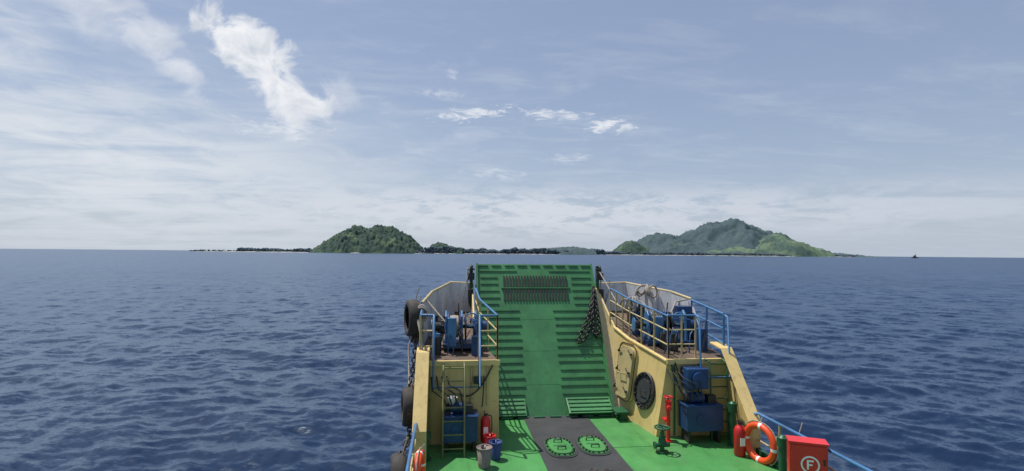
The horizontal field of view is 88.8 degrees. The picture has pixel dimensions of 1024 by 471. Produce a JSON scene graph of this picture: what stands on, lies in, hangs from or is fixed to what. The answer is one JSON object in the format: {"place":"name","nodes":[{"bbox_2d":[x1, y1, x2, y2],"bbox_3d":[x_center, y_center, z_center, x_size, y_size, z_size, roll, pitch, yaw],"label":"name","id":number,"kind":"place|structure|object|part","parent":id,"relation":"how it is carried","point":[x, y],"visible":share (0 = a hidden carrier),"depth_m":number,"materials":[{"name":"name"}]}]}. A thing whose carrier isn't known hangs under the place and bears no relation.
{"place":"outdoors","nodes":[
{"label":"outdoors","id":0,"kind":"place"},
{"bbox_2d":[308,224,423,253],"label":"island hill","id":1,"kind":"structure","parent":0,"point":[377,238],"depth_m":2223.64,"materials":[{"name":"green plant"}]},
{"bbox_2d":[430,242,463,253],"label":"coast hill","id":2,"kind":"structure","parent":0,"point":[439,244],"depth_m":2646.86,"materials":[{"name":"green plant"}]},
{"bbox_2d":[0,249,1023,470],"bbox_3d":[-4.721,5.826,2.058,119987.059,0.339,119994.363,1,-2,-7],"label":"sea","id":3,"kind":"structure","parent":0,"point":[149,360],"depth_m":30.51,"materials":[{"name":"liquid"}]},
{"bbox_2d":[405,263,872,470],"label":"ferry boat","id":4,"kind":"object","parent":3,"relation":"on","point":[539,384],"visible":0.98,"depth_m":13.69,"materials":[{"name":"paint"}]},
{"bbox_2d":[390,437,408,470],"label":"tyre fender","id":5,"kind":"object","parent":4,"relation":"attached to","point":[398,462],"visible":0.98,"depth_m":9.36,"materials":[{"name":"rubber"}]},
{"bbox_2d":[401,376,414,426],"bbox_3d":[-2.326,3.712,11.788,0.311,1.144,0.848,1,-2,-16],"label":"tyre fender","id":6,"kind":"object","parent":4,"relation":"attached to","point":[407,397],"visible":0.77,"depth_m":11.47,"materials":[{"name":"rubber"}]},
{"bbox_2d":[398,338,418,453],"bbox_3d":[-2.197,3.442,11.105,0.240,2.048,3.066,1,-2,-7],"label":"anchor chain","id":7,"kind":"object","parent":4,"relation":"attached to","point":[408,385],"visible":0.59,"depth_m":12.15,"materials":[{"name":"metal"}]},
{"bbox_2d":[404,287,420,336],"bbox_3d":[-2.481,1.910,13.087,0.322,1.252,0.928,1,-2,-21],"label":"tyre fender","id":8,"kind":"object","parent":4,"relation":"attached to","point":[411,313],"visible":0.93,"depth_m":12.78,"materials":[{"name":"rubber"}]},
{"bbox_2d":[408,296,421,342],"bbox_3d":[-2.526,2.184,13.627,0.319,1.198,0.888,1,-2,-13],"label":"tyre fender","id":9,"kind":"object","parent":4,"relation":"attached to","point":[412,338],"visible":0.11,"depth_m":13.34,"materials":[{"name":"rubber"}]},
{"bbox_2d":[413,444,425,470],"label":"life buoy","id":10,"kind":"object","parent":4,"relation":"attached to","point":[420,461],"visible":1,"depth_m":9.37,"materials":[{"name":"orange plastic"}]},
{"bbox_2d":[417,304,428,349],"bbox_3d":[-2.141,2.351,12.655,0.329,1.328,0.930,1,-2,-23],"label":"mooring rope","id":11,"kind":"object","parent":4,"relation":"attached to","point":[425,309],"visible":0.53,"depth_m":12.82,"materials":[{"name":"beige fabric"}]},
{"bbox_2d":[426,430,431,461],"bbox_3d":[-1.881,4.547,11.313,0.281,0.640,0.288,1,-2,-7],"label":"deck vent pipe","id":12,"kind":"object","parent":4,"relation":"on","point":[428,437],"visible":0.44,"depth_m":11.26,"materials":[{"name":"green metal"}]},
{"bbox_2d":[435,315,449,332],"bbox_3d":[-2.000,2.486,14.693,0.550,0.455,0.250,1,-2,-7],"label":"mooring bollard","id":13,"kind":"object","parent":4,"relation":"on","point":[436,320],"visible":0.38,"depth_m":14.62,"materials":[{"name":"metal"}]},
{"bbox_2d":[431,376,478,452],"bbox_3d":[-1.325,4.085,11.952,1.101,1.616,0.550,1,-2,-7],"label":"hydraulic power pack","id":14,"kind":"object","parent":4,"relation":"on","point":[471,422],"visible":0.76,"depth_m":11.74,"materials":[{"name":"blue paint"}]},
{"bbox_2d":[446,396,457,413],"bbox_3d":[-1.371,3.871,11.903,0.260,0.360,0.260,1,-2,-7],"label":"oil funnel","id":15,"kind":"object","parent":14,"relation":"on","point":[453,400],"visible":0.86,"depth_m":11.86,"materials":[{"name":"white paint"}]},
{"bbox_2d":[431,303,489,348],"bbox_3d":[-1.315,2.261,13.419,1.500,1.161,0.911,1,-2,-7],"label":"anchor winch","id":16,"kind":"object","parent":4,"relation":"on","point":[452,322],"visible":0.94,"depth_m":13.14,"materials":[{"name":"blue paint"}]},
{"bbox_2d":[476,444,492,468],"bbox_3d":[-0.580,4.642,10.968,0.344,0.410,0.344,1,-2,-7],"label":"bucket","id":17,"kind":"object","parent":4,"relation":"on","point":[484,451],"visible":1,"depth_m":10.86,"materials":[{"name":"plastic"}]},
{"bbox_2d":[480,411,491,442],"bbox_3d":[-0.606,4.409,12.076,0.237,0.690,0.242,2,-2,-37],"label":"fire extinguisher","id":18,"kind":"object","parent":4,"relation":"on","point":[485,424],"visible":0.83,"depth_m":12.00,"materials":[{"name":"red paint"}]},
{"bbox_2d":[483,433,495,443],"bbox_3d":[-0.504,4.678,11.732,0.304,0.390,0.304,1,-2,-7],"label":"bucket","id":19,"kind":"object","parent":4,"relation":"on","point":[488,436],"visible":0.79,"depth_m":11.67,"materials":[{"name":"red paint"}]},
{"bbox_2d":[489,439,501,460],"bbox_3d":[-0.361,4.678,11.397,0.304,0.370,0.304,1,-2,-7],"label":"bucket","id":20,"kind":"object","parent":4,"relation":"on","point":[496,444],"visible":0.96,"depth_m":11.29,"materials":[{"name":"blue plastic"}]},
{"bbox_2d":[408,272,687,385],"bbox_3d":[1.043,2.390,14.169,8.001,2.635,3.071,2,-2,-31],"label":"mooring rope","id":21,"kind":"object","parent":4,"relation":"attached to","point":[435,310],"visible":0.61,"depth_m":13.75,"materials":[{"name":"beige fabric"}]},
{"bbox_2d":[577,286,600,343],"bbox_3d":[2.471,2.423,16.014,0.543,1.685,1.282,-1,-2,31],"label":"anchor chain","id":22,"kind":"object","parent":4,"relation":"attached to","point":[592,304],"visible":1,"depth_m":16.01,"materials":[{"name":"metal"}]},
{"bbox_3d":[3.148,3.773,14.542,0.383,1.548,0.964,1,-2,-17],"label":"watertight door","id":23,"kind":"part","parent":4,"relation":"part of","materials":[{"name":"yellow paint"}]},
{"bbox_2d":[626,308,632,322],"bbox_3d":[3.770,2.465,16.115,0.550,0.455,0.250,1,-2,-7],"label":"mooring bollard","id":24,"kind":"object","parent":4,"relation":"on","point":[628,316],"visible":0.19,"depth_m":16.05,"materials":[{"name":"metal"}]},
{"bbox_2d":[625,296,636,312],"bbox_3d":[3.454,1.995,15.114,0.346,0.488,0.355,0,-2,22],"label":"mooring rope","id":25,"kind":"object","parent":4,"relation":"attached to","point":[634,304],"visible":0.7,"depth_m":15.01,"materials":[{"name":"beige fabric"}]},
{"bbox_2d":[636,284,657,297],"bbox_3d":[4.263,1.749,16.550,0.306,0.430,0.704,2,-2,-29],"label":"mooring rope","id":26,"kind":"object","parent":4,"relation":"attached to","point":[647,291],"visible":1,"depth_m":16.44,"materials":[{"name":"beige fabric"}]},
{"bbox_2d":[653,424,669,454],"bbox_3d":[3.405,4.633,11.866,0.370,0.600,0.364,1,-2,-7],"label":"valve","id":27,"kind":"object","parent":4,"relation":"on","point":[662,443],"visible":1,"depth_m":11.82,"materials":[{"name":"green paint"}]},
{"bbox_2d":[632,302,697,344],"bbox_3d":[4.228,2.385,14.442,1.774,1.161,0.956,1,-2,-7],"label":"anchor winch","id":28,"kind":"object","parent":4,"relation":"on","point":[661,320],"visible":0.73,"depth_m":14.24,"materials":[{"name":"blue paint"}]},
{"bbox_2d":[662,395,672,442],"bbox_3d":[3.759,4.418,12.575,0.228,1.084,0.433,1,-2,-7],"label":"fire hydrant","id":29,"kind":"object","parent":4,"relation":"on","point":[668,409],"visible":0.95,"depth_m":12.53,"materials":[{"name":"red metal"}]},
{"bbox_2d":[666,365,724,443],"bbox_3d":[4.430,4.094,12.678,1.241,1.750,0.575,1,-2,-7],"label":"hydraulic power pack","id":30,"kind":"object","parent":4,"relation":"on","point":[701,412],"visible":0.98,"depth_m":12.53,"materials":[{"name":"blue paint"}]},
{"bbox_2d":[727,401,736,446],"bbox_3d":[5.218,4.445,12.348,0.246,1.040,0.252,1,-2,-7],"label":"deck vent pipe","id":31,"kind":"object","parent":4,"relation":"on","point":[732,407],"visible":0.86,"depth_m":12.29,"materials":[{"name":"green metal"}]},
{"bbox_2d":[734,419,745,456],"bbox_3d":[5.118,4.528,11.723,0.254,0.790,0.263,2,-2,-39],"label":"fire extinguisher","id":32,"kind":"object","parent":4,"relation":"on","point":[739,441],"visible":1,"depth_m":11.63,"materials":[{"name":"red paint"}]},
{"bbox_2d":[744,417,777,466],"bbox_3d":[5.397,4.468,11.364,0.165,1.027,0.936,1,-2,-23],"label":"life buoy","id":33,"kind":"object","parent":4,"relation":"on","point":[772,457],"visible":0.86,"depth_m":11.25,"materials":[{"name":"orange plastic"}]},
{"bbox_2d":[776,434,786,470],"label":"deck vent pipe","id":34,"kind":"object","parent":4,"relation":"on","point":[781,439],"visible":0.88,"depth_m":10.39,"materials":[{"name":"green metal"}]},
{"bbox_2d":[785,435,829,470],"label":"fire hose cabinet","id":35,"kind":"object","parent":4,"relation":"on","point":[807,454],"visible":1,"depth_m":9.49,"materials":[{"name":"red metal"}]},
{"bbox_2d":[0,0,1023,257],"label":"sky","id":36,"kind":"structure","parent":0,"point":[888,128],"materials":[{"name":"blue"}]},
{"bbox_2d":[196,251,840,256],"bbox_3d":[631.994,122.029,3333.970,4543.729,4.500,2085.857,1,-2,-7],"label":"beach","id":37,"kind":"structure","parent":0,"point":[471,253],"depth_m":2670.31,"materials":[{"name":"beige sand"}]},
{"bbox_2d":[189,246,856,256],"bbox_3d":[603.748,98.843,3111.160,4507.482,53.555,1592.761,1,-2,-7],"label":"distant trees","id":38,"kind":"object","parent":37,"relation":"on","point":[450,249],"visible":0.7,"depth_m":2915.40,"materials":[{"name":"green plant"}]},
{"bbox_2d":[537,246,596,254],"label":"coast hill","id":39,"kind":"structure","parent":0,"point":[572,250],"depth_m":2998.64,"materials":[{"name":"green plant"}]},
{"bbox_2d":[614,240,648,254],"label":"island spur hill","id":40,"kind":"structure","parent":0,"point":[631,246],"depth_m":3454.13,"materials":[{"name":"green plant"}]},
{"bbox_2d":[634,218,874,256],"bbox_3d":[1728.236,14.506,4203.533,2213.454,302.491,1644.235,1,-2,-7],"label":"island mountain","id":41,"kind":"structure","parent":0,"point":[728,233],"depth_m":3874.12,"materials":[{"name":"green plant"}]},
{"bbox_2d":[705,232,834,256],"bbox_3d":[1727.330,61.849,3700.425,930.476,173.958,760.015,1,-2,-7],"label":"island spur hill","id":42,"kind":"structure","parent":0,"point":[779,243],"depth_m":3499.56,"materials":[{"name":"green plant"}]}
]}

